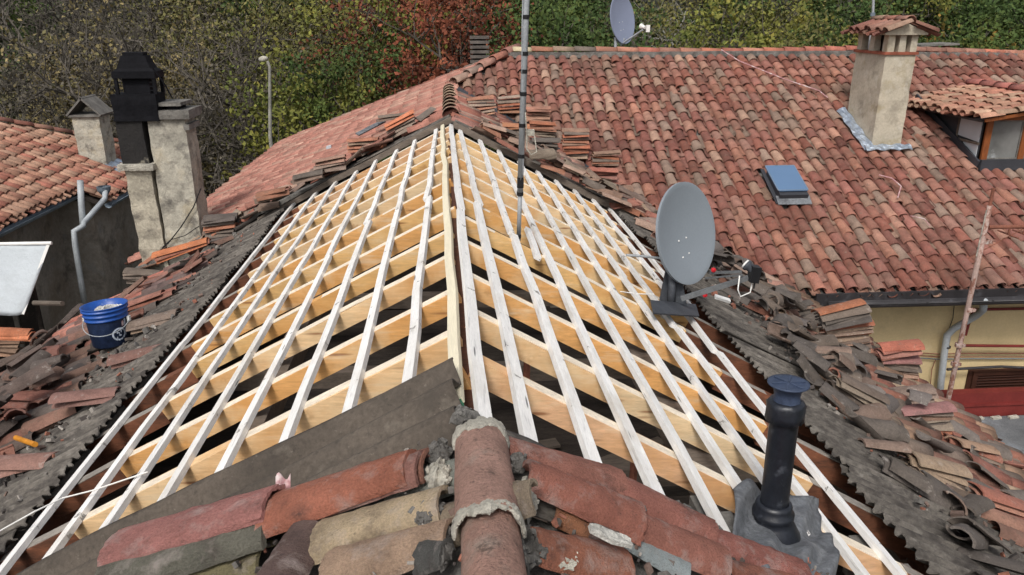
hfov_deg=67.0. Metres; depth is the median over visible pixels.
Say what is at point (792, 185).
yellow house
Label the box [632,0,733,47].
bare tree
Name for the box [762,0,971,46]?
leafy tree
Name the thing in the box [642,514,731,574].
clay tile
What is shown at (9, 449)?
clay tile
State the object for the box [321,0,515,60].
autumn tree
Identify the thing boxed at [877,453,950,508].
clay tile
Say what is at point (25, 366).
clay tile
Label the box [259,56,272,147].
street lamp
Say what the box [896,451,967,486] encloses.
clay tile
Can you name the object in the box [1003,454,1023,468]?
clay tile
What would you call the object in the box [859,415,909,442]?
clay tile
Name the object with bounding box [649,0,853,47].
leafy tree
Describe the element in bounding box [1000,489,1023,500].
clay tile
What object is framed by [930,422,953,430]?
clay tile
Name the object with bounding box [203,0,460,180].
leafy tree
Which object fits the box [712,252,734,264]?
clay tile
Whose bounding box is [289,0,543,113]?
autumn tree
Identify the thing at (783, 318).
clay tile
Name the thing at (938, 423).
clay tile
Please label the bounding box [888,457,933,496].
clay tile
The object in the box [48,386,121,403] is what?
clay tile
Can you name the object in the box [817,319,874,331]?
clay tile
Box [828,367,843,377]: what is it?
clay tile
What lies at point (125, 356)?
clay tile
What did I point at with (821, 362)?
clay tile
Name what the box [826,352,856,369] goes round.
clay tile
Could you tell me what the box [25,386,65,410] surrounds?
clay tile
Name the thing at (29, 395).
clay tile
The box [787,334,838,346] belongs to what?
clay tile
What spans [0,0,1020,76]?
hill
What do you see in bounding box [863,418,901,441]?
clay tile
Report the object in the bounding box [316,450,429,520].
clay tile
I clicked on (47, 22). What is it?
bare tree
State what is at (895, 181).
cable
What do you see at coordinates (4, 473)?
clay tile
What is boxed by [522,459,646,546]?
clay tile
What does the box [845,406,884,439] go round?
clay tile
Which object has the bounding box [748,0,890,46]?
leafy tree
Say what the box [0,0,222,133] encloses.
bare tree
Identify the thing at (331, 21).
bare tree
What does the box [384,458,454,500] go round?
clay tile
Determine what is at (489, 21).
leafy tree
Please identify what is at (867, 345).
clay tile
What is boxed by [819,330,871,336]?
clay tile
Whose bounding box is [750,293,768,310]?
clay tile
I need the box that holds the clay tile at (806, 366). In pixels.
[795,351,824,381]
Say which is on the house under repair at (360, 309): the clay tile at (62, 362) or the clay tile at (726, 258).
the clay tile at (62, 362)
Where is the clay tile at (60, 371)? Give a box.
[46,366,64,385]
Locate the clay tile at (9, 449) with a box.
[0,444,15,454]
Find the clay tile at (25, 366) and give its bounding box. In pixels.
[9,350,50,378]
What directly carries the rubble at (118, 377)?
on the house under repair at (360, 309)
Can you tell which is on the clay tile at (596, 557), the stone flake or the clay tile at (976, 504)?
the stone flake
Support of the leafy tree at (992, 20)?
on the ground
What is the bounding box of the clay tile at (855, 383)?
[832,370,889,404]
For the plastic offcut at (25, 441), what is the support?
on the house under repair at (360, 309)
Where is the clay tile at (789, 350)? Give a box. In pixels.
[784,345,797,352]
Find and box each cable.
[0,471,147,530]
[721,49,827,97]
[879,174,901,197]
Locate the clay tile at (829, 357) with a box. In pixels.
[805,355,834,358]
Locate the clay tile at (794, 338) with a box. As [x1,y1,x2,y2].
[786,333,816,350]
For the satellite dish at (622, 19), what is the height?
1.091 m
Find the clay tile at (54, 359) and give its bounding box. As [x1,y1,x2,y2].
[30,354,68,369]
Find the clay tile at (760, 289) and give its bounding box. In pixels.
[730,273,768,296]
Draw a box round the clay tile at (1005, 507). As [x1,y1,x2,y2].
[969,486,1023,516]
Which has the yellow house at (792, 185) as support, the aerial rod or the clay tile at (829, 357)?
the aerial rod
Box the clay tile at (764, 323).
[760,321,781,326]
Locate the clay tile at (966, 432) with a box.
[947,420,979,442]
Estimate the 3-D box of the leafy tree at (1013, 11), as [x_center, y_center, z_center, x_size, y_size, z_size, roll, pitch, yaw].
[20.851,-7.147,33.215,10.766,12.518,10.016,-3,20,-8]
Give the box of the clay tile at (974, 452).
[970,444,997,467]
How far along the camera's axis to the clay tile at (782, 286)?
7.92 m
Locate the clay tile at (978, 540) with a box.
[950,523,988,549]
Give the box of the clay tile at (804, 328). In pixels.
[799,325,810,334]
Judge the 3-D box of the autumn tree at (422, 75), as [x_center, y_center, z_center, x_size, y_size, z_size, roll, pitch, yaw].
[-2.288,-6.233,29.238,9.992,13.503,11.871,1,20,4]
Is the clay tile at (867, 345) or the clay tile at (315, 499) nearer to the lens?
the clay tile at (315, 499)
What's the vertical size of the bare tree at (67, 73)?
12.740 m
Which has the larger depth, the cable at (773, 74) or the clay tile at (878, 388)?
the cable at (773, 74)
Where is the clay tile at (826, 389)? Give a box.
[819,381,859,409]
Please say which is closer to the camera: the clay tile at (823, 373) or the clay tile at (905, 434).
the clay tile at (905, 434)
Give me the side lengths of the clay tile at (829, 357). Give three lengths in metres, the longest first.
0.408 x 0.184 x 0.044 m
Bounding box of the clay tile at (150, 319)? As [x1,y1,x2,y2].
[126,308,181,328]
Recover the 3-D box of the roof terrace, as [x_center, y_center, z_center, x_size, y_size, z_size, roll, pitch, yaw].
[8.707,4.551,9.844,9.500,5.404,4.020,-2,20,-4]
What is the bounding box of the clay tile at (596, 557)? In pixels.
[530,526,634,574]
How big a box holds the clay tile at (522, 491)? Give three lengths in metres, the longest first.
0.267 x 0.184 x 0.063 m
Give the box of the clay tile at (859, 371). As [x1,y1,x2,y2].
[854,369,870,377]
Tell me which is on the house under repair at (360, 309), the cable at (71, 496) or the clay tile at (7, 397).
the cable at (71, 496)
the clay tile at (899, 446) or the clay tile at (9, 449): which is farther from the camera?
the clay tile at (9, 449)
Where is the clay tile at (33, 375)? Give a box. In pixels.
[0,361,54,395]
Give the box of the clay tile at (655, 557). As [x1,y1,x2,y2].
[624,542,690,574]
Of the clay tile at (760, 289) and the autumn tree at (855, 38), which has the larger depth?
the autumn tree at (855, 38)
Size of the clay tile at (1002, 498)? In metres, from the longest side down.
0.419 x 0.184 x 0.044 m
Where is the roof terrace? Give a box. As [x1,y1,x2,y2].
[942,387,1023,453]
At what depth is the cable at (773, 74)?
14.27 m
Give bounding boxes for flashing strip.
[355,121,385,135]
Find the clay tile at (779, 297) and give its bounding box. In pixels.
[768,291,783,305]
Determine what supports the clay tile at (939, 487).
on the house under repair at (360, 309)
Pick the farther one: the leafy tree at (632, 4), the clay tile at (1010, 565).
the leafy tree at (632, 4)
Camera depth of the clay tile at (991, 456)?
5.80 m
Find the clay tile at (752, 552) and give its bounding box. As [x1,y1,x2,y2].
[717,529,811,574]
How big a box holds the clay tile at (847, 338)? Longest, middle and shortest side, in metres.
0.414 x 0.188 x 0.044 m
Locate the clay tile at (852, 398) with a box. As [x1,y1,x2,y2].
[826,379,864,405]
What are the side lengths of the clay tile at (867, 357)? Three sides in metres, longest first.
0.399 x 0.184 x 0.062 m
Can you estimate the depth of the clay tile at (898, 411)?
5.95 m
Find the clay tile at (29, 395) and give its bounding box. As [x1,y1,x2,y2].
[11,389,53,401]
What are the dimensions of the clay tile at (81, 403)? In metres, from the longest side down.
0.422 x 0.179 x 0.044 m
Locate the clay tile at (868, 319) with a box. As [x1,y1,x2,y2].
[818,316,872,330]
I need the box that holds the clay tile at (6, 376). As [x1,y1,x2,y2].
[2,373,13,380]
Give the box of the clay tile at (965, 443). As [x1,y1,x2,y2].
[944,435,1000,454]
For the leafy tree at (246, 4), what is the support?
on the ground
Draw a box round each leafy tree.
[0,0,111,122]
[77,0,248,169]
[131,0,345,185]
[163,0,338,94]
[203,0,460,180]
[208,0,449,154]
[212,0,377,145]
[266,27,471,163]
[442,0,598,53]
[470,0,612,153]
[487,0,673,54]
[535,0,685,51]
[575,0,727,47]
[583,0,709,47]
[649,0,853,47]
[651,0,863,47]
[655,0,798,47]
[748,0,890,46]
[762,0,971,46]
[775,0,945,50]
[822,0,1013,47]
[857,0,1023,49]
[871,0,1020,47]
[925,0,1023,49]
[932,0,1023,48]
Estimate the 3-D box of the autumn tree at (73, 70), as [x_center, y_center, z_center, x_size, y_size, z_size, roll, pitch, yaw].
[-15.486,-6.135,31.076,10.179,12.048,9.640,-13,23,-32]
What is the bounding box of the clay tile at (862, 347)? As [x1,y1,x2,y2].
[852,341,868,352]
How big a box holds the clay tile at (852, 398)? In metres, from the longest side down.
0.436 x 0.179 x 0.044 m
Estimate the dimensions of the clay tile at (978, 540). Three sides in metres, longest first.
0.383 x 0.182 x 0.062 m
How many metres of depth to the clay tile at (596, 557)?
2.07 m
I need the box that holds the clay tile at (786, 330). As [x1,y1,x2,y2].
[780,325,798,335]
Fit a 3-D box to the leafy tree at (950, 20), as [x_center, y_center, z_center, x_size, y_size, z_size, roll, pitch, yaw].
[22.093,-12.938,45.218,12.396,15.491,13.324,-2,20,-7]
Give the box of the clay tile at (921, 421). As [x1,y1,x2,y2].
[909,416,935,430]
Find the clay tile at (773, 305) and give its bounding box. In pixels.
[762,295,786,313]
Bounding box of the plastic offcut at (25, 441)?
[13,435,37,446]
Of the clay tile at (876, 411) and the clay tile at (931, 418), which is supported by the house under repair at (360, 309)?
the clay tile at (876, 411)
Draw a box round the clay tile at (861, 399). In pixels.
[829,376,871,403]
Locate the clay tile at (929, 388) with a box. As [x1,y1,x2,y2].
[888,383,936,395]
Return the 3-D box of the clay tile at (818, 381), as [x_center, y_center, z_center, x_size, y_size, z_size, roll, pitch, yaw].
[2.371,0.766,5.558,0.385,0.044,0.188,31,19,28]
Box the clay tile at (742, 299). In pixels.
[724,287,750,305]
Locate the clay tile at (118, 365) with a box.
[111,345,172,368]
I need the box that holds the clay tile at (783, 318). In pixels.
[770,313,794,324]
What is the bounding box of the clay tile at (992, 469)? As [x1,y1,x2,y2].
[962,449,1003,475]
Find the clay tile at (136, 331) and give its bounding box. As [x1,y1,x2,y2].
[131,325,158,333]
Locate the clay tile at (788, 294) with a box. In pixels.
[770,286,796,299]
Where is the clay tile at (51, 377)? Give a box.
[29,373,60,388]
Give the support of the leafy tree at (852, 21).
on the ground
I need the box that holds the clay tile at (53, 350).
[41,344,67,356]
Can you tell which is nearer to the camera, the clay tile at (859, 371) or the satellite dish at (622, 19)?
the clay tile at (859, 371)
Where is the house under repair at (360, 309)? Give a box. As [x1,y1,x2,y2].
[0,43,1023,574]
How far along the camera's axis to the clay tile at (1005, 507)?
4.75 m
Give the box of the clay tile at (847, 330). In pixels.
[818,326,873,334]
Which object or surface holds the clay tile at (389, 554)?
on the house under repair at (360, 309)
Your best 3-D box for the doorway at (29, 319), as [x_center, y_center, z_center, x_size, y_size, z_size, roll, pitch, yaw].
[-9.532,0.738,15.318,0.020,2.900,0.600,-2,20,-4]
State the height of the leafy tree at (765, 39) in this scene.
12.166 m
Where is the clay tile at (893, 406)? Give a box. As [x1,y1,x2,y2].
[885,393,899,413]
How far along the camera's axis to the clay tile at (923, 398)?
5.84 m
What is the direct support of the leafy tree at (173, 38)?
on the ground
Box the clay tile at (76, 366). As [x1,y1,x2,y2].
[59,363,84,380]
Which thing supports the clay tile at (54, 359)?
on the clay tile
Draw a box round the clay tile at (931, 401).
[911,399,934,403]
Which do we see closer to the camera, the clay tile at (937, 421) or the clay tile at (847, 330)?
the clay tile at (937, 421)
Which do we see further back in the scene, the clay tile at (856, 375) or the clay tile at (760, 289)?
the clay tile at (760, 289)
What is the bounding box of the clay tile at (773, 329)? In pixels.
[767,322,799,344]
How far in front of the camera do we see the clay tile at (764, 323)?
6.68 m
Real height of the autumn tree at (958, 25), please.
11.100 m
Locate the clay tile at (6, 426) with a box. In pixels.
[0,419,17,435]
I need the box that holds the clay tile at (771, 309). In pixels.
[755,302,773,313]
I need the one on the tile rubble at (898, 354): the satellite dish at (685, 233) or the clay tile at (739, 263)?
the clay tile at (739, 263)
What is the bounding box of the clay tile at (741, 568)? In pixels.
[732,560,793,574]
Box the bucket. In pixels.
[79,298,130,348]
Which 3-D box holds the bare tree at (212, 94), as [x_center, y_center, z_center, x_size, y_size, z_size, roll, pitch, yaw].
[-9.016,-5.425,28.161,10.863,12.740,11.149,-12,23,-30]
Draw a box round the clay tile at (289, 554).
[256,520,318,574]
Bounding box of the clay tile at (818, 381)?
[814,379,858,405]
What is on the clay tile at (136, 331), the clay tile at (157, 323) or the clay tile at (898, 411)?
the clay tile at (157, 323)
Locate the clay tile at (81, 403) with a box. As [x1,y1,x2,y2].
[51,392,117,408]
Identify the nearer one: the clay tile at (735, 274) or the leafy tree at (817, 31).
the clay tile at (735, 274)
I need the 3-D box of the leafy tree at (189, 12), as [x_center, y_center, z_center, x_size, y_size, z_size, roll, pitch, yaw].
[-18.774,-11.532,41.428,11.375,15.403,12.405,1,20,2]
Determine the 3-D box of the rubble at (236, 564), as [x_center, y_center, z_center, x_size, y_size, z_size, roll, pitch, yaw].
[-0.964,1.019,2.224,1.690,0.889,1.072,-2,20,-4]
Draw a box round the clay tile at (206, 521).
[97,484,285,566]
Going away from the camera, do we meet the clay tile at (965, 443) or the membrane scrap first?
the membrane scrap
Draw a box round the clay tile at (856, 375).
[829,364,861,381]
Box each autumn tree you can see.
[0,0,245,193]
[0,55,117,137]
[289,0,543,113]
[320,0,560,150]
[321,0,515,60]
[830,17,958,46]
[895,1,1022,49]
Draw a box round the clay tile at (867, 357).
[839,342,877,366]
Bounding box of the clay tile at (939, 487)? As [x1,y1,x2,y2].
[920,470,970,516]
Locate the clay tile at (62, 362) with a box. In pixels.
[50,354,70,367]
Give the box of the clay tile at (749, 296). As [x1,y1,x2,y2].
[736,291,757,300]
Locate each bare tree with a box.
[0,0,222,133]
[0,0,274,193]
[0,4,65,123]
[0,37,122,143]
[2,0,167,130]
[43,0,224,128]
[55,1,208,169]
[111,0,345,197]
[117,2,306,194]
[152,0,355,165]
[175,27,307,193]
[180,0,360,170]
[238,0,400,73]
[382,26,520,159]
[601,1,747,47]
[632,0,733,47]
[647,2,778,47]
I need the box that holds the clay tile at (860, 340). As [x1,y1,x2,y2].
[840,338,870,343]
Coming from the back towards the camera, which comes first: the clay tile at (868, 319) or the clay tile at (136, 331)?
the clay tile at (136, 331)
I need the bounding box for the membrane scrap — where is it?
[276,473,290,488]
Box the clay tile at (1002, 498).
[967,481,1023,510]
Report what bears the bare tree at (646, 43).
on the ground
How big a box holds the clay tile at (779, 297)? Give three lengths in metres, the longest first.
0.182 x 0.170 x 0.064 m
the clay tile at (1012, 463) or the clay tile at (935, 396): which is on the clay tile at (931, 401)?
the clay tile at (935, 396)
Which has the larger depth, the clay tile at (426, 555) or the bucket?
the bucket
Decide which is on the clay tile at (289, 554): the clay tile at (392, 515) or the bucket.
the clay tile at (392, 515)
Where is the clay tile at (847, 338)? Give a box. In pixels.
[815,333,868,341]
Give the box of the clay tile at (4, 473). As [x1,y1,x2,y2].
[0,470,28,477]
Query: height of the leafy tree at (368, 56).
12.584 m
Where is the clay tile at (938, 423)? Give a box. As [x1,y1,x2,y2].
[928,422,945,424]
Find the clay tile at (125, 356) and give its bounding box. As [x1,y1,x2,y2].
[106,343,161,365]
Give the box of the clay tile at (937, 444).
[915,430,955,452]
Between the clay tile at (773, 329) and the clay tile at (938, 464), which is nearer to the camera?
the clay tile at (938, 464)
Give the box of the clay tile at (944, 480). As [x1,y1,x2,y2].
[908,461,964,490]
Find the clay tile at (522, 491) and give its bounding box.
[440,478,537,547]
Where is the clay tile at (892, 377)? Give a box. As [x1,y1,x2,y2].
[874,369,902,384]
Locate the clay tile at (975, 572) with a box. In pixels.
[968,569,994,574]
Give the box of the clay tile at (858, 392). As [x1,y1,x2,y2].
[830,375,886,406]
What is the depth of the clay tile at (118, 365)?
6.02 m
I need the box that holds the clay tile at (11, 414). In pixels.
[4,408,31,420]
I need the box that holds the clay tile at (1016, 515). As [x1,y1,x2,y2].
[969,492,1023,518]
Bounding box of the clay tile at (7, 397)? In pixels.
[0,389,13,407]
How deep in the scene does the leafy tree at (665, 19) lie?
32.85 m
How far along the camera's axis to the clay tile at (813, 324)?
7.61 m
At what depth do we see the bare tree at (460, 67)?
28.03 m
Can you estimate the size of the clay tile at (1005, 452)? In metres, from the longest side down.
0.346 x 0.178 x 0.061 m
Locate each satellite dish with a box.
[610,0,649,46]
[620,182,761,316]
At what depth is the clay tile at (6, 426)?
5.52 m
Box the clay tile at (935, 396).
[907,394,938,398]
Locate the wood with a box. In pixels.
[0,0,975,166]
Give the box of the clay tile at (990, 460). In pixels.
[962,448,1000,464]
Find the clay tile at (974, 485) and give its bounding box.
[961,476,1009,513]
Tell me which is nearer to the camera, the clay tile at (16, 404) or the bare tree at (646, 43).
the clay tile at (16, 404)
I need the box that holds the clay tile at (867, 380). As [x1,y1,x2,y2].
[862,376,875,384]
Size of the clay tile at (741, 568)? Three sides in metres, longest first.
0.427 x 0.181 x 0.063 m
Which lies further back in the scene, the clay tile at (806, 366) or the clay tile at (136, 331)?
the clay tile at (136, 331)
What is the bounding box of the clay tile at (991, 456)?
[942,432,1002,463]
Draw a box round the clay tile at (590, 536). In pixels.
[588,522,618,543]
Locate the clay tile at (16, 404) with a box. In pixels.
[0,400,47,408]
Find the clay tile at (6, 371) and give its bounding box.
[1,367,19,378]
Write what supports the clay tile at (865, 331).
on the clay tile at (848, 335)
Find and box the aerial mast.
[516,0,536,240]
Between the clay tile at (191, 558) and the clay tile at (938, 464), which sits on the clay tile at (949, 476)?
the clay tile at (938, 464)
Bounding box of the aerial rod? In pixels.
[868,0,874,48]
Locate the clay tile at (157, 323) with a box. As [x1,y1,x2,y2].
[126,313,177,331]
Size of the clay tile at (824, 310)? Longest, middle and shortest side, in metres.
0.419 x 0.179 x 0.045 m
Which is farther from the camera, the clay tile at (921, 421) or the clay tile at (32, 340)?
the clay tile at (32, 340)
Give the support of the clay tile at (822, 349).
on the clay tile
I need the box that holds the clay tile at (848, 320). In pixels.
[815,313,871,328]
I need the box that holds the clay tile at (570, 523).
[552,506,589,537]
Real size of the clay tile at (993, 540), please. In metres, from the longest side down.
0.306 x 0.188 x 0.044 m
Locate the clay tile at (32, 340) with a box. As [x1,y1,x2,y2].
[29,329,47,345]
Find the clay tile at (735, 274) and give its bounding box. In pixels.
[731,270,741,278]
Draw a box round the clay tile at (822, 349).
[815,346,851,353]
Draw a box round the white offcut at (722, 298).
[714,294,730,302]
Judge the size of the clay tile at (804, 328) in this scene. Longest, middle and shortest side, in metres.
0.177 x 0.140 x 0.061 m
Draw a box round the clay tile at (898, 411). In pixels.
[894,392,911,416]
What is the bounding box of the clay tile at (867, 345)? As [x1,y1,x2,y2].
[850,343,871,348]
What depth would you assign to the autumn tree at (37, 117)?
29.67 m
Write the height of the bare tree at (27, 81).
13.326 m
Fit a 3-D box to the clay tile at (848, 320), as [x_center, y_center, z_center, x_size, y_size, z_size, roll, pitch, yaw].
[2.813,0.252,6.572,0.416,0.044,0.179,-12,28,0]
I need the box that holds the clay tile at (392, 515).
[308,485,448,565]
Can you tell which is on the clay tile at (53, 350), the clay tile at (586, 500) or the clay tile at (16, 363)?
the clay tile at (16, 363)
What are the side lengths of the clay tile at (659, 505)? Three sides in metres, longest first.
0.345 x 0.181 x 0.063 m
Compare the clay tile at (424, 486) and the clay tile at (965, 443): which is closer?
the clay tile at (424, 486)
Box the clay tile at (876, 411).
[853,403,891,419]
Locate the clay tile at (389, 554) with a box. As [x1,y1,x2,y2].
[318,518,452,574]
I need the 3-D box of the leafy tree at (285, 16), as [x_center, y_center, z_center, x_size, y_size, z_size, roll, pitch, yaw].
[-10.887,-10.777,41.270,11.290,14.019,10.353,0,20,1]
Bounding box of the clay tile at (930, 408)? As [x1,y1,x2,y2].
[901,401,957,415]
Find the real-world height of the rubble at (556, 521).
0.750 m
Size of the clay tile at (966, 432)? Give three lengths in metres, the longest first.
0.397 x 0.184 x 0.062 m
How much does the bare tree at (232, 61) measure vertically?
13.181 m
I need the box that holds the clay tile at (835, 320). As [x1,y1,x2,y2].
[815,314,861,324]
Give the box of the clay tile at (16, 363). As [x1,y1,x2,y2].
[6,344,42,372]
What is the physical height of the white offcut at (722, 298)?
0.071 m
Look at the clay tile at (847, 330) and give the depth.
6.58 m
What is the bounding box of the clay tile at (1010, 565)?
[957,547,1023,574]
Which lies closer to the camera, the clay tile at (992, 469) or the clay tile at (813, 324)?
the clay tile at (992, 469)
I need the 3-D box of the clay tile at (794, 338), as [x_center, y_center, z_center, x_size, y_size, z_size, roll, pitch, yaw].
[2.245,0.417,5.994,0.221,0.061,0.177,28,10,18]
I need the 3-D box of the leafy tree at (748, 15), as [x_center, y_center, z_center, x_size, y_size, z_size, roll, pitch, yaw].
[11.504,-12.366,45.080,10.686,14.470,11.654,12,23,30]
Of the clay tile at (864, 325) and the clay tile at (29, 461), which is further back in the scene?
the clay tile at (864, 325)
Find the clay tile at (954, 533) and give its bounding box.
[946,524,989,542]
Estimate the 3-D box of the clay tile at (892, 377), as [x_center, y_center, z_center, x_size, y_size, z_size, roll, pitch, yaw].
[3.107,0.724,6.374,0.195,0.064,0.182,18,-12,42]
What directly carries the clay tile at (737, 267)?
on the clay tile
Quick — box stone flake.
[588,523,632,548]
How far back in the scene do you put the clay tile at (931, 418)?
5.90 m
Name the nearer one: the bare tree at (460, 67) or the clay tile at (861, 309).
the clay tile at (861, 309)
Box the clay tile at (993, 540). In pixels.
[946,516,1012,553]
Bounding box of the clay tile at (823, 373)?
[807,358,835,382]
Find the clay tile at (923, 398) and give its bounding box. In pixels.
[906,389,931,405]
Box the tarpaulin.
[0,241,64,335]
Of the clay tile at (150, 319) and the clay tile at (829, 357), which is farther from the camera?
the clay tile at (150, 319)
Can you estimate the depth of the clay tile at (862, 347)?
6.60 m
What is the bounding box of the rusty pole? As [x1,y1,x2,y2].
[946,188,1023,399]
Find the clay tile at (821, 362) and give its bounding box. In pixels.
[793,340,830,371]
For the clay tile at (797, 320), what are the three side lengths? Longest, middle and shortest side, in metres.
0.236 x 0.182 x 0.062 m
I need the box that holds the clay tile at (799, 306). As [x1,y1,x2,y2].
[782,295,804,310]
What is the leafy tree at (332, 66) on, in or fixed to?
on the ground
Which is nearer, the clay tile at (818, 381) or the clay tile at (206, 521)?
the clay tile at (206, 521)
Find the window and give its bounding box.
[964,368,1023,388]
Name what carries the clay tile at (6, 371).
on the clay tile at (6, 376)
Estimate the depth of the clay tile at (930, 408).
5.87 m
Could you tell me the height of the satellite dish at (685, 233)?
0.995 m
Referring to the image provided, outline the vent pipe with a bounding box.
[732,374,839,574]
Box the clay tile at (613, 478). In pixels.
[509,436,628,495]
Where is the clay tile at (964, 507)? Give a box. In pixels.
[943,490,967,515]
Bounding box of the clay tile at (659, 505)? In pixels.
[623,477,718,541]
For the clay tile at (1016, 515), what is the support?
on the clay tile
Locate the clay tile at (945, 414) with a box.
[914,412,953,415]
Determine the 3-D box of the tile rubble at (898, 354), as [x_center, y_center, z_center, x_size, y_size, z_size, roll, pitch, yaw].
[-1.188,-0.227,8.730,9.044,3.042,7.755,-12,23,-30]
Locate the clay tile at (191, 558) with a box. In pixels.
[94,525,266,574]
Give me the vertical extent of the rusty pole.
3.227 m
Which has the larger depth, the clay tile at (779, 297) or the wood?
the wood
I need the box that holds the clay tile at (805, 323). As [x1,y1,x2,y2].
[799,317,810,326]
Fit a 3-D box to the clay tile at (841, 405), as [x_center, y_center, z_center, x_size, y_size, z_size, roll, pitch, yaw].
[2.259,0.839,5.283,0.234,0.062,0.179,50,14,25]
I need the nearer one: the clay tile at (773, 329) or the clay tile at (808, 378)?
the clay tile at (808, 378)
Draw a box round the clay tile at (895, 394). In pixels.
[876,384,907,400]
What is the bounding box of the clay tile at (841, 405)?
[828,394,853,421]
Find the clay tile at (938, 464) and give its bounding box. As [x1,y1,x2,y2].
[910,450,972,478]
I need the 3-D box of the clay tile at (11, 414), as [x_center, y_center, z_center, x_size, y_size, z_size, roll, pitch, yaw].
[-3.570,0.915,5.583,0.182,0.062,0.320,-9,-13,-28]
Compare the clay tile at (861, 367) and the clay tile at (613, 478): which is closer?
the clay tile at (613, 478)
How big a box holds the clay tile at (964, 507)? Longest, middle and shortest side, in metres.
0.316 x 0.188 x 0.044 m
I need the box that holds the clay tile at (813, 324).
[804,318,817,328]
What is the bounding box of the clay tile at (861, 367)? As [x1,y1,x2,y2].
[840,346,867,376]
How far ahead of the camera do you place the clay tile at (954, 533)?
3.91 m
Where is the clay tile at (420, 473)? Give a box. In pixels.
[269,447,428,537]
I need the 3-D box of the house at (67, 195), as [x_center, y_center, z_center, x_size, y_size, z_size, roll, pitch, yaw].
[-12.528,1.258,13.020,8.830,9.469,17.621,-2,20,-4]
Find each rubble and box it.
[0,94,924,381]
[2,218,259,513]
[232,441,461,574]
[510,456,828,574]
[702,265,1023,574]
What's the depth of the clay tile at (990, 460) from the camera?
5.80 m
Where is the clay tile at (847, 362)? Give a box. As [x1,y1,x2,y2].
[829,349,855,371]
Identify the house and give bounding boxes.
[0,94,141,372]
[425,15,1023,389]
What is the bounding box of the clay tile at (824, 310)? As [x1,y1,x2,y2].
[810,298,866,315]
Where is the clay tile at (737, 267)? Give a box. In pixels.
[731,264,747,274]
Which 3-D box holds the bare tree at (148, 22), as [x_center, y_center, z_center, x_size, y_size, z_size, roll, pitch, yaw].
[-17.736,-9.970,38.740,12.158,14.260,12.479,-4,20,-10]
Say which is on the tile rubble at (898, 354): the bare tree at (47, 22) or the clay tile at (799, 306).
the clay tile at (799, 306)
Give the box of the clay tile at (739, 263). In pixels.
[733,255,742,266]
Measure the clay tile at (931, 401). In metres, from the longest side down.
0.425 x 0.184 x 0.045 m
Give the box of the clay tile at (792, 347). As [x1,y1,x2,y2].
[781,341,839,349]
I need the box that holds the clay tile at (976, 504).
[950,494,995,515]
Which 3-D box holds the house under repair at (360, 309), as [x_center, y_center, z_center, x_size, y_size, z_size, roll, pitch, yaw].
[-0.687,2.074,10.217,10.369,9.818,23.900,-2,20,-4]
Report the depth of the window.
11.44 m
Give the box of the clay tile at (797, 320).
[789,315,802,325]
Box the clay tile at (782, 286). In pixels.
[758,284,787,299]
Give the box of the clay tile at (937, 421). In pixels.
[926,420,949,422]
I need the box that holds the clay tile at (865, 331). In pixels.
[819,328,873,336]
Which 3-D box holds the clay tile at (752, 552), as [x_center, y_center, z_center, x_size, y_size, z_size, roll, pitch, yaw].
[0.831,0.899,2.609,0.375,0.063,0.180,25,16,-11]
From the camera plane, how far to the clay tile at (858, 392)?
5.39 m
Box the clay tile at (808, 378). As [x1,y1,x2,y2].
[804,373,821,386]
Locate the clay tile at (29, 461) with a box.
[0,451,58,469]
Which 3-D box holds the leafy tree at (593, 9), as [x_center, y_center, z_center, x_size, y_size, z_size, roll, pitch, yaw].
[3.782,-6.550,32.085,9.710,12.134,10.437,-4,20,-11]
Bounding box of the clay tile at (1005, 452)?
[961,436,1012,460]
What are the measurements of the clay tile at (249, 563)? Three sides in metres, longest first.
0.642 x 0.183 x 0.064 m
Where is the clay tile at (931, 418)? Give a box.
[911,416,953,420]
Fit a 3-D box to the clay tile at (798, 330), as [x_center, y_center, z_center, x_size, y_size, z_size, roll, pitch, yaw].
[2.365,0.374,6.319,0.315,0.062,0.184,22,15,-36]
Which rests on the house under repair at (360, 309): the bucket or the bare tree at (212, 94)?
the bucket
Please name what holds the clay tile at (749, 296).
on the house under repair at (360, 309)
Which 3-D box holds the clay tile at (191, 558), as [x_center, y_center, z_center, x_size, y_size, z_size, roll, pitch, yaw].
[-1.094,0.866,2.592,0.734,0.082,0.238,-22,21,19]
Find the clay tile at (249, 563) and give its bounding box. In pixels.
[189,540,277,574]
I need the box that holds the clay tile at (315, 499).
[254,449,416,538]
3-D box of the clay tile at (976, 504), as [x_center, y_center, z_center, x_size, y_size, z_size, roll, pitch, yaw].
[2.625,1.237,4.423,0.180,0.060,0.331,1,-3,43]
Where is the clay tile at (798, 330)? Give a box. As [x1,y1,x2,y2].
[787,321,818,340]
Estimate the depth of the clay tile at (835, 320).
6.50 m
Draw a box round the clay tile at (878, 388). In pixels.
[864,383,885,393]
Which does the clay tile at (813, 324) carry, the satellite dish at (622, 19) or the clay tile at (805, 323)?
the clay tile at (805, 323)
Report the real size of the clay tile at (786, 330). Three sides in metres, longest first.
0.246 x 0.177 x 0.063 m
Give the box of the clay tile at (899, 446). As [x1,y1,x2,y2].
[858,437,911,452]
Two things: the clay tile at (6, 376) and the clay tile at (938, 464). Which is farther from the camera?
the clay tile at (6, 376)
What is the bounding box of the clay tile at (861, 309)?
[813,304,871,321]
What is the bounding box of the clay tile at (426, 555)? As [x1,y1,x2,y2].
[412,538,452,574]
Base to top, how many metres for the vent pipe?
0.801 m
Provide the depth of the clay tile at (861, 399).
5.41 m
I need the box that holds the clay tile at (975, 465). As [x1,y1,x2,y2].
[964,461,1009,488]

